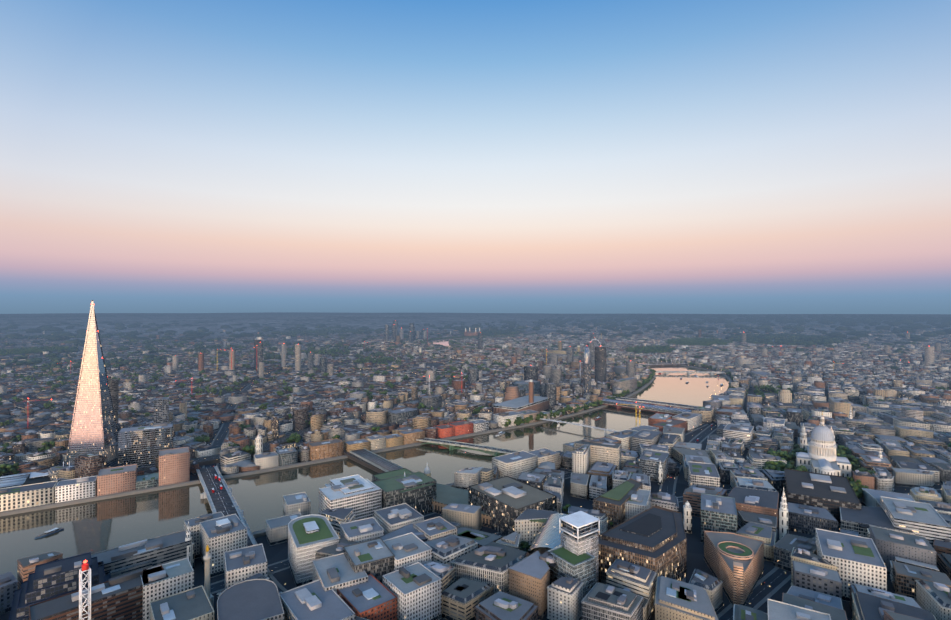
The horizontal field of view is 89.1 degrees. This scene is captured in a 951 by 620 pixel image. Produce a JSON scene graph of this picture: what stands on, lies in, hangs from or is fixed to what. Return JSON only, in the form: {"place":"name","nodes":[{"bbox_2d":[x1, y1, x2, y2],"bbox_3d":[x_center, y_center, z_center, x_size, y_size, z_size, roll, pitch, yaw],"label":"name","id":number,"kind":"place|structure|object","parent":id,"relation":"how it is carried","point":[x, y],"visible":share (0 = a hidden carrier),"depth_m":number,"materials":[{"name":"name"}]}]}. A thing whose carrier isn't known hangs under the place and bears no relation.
{"place":"outdoors","nodes":[
{"label":"outdoors","id":0,"kind":"place"},
{"bbox_2d":[0,325,731,537],"bbox_3d":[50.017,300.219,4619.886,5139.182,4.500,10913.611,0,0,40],"label":"embankment","id":1,"kind":"structure","parent":0,"point":[259,533],"depth_m":868.26,"materials":[{"name":"grey concrete"}]},
{"bbox_2d":[0,312,950,619],"bbox_3d":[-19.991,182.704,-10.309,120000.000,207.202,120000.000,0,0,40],"label":"ground","id":2,"kind":"structure","parent":0,"point":[278,552],"depth_m":8107.92,"materials":[{"name":"grey"}]},
{"bbox_2d":[65,300,128,467],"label":"skyscraper","id":3,"kind":"structure","parent":2,"relation":"on","point":[96,427],"depth_m":879.31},
{"bbox_2d":[118,346,597,553],"bbox_3d":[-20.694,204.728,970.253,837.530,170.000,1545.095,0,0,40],"label":"glass towers","id":4,"kind":"structure","parent":2,"relation":"on","point":[140,448],"depth_m":861.02,"materials":[{"name":"grey glass"}]},
{"bbox_2d":[0,335,728,578],"bbox_3d":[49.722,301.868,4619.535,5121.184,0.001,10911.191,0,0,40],"label":"river thames","id":5,"kind":"structure","parent":2,"relation":"in","point":[92,527],"depth_m":785.15,"materials":[{"name":"liquid"}]},
{"bbox_2d":[35,348,748,546],"bbox_3d":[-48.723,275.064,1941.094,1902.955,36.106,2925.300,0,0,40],"label":"bridges","id":6,"kind":"structure","parent":2,"relation":"on","point":[217,494],"depth_m":943.32,"materials":[{"name":"grey concrete"}]},
{"bbox_2d":[0,334,856,550],"bbox_3d":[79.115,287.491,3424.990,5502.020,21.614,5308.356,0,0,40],"label":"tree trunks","id":7,"kind":"object","parent":2,"relation":"on","point":[372,388],"visible":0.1,"depth_m":1973.78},
{"bbox_2d":[28,304,833,562],"bbox_3d":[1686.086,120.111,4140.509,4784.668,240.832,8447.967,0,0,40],"label":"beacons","id":8,"kind":"object","parent":2,"relation":"on","point":[85,561],"visible":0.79,"depth_m":904.54,"materials":[{"name":"red"}]},
{"bbox_2d":[0,314,950,551],"bbox_3d":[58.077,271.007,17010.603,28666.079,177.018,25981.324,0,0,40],"label":"trees","id":9,"kind":"object","parent":2,"relation":"on","point":[791,339],"visible":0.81,"depth_m":4322.97,"materials":[{"name":"green plant"}]},
{"bbox_2d":[0,323,950,619],"bbox_3d":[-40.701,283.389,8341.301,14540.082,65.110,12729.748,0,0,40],"label":"city blocks","id":10,"kind":"structure","parent":2,"relation":"on","point":[476,569],"depth_m":1027.23,"materials":[{"name":"grey concrete"}]},
{"bbox_2d":[0,321,950,619],"bbox_3d":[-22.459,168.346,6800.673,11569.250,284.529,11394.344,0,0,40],"label":"buildings","id":11,"kind":"structure","parent":2,"relation":"on","point":[370,575],"depth_m":555.24,"materials":[{"name":"grey concrete"}]},
{"bbox_2d":[0,0,950,313],"label":"sky","id":12,"kind":"structure","parent":0,"point":[157,156],"materials":[{"name":"blue"}]},
{"bbox_2d":[28,349,941,619],"bbox_3d":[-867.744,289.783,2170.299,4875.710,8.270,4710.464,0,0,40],"label":"roads","id":13,"kind":"structure","parent":0,"point":[773,581],"depth_m":804.97,"materials":[{"name":"grey asphalt"}]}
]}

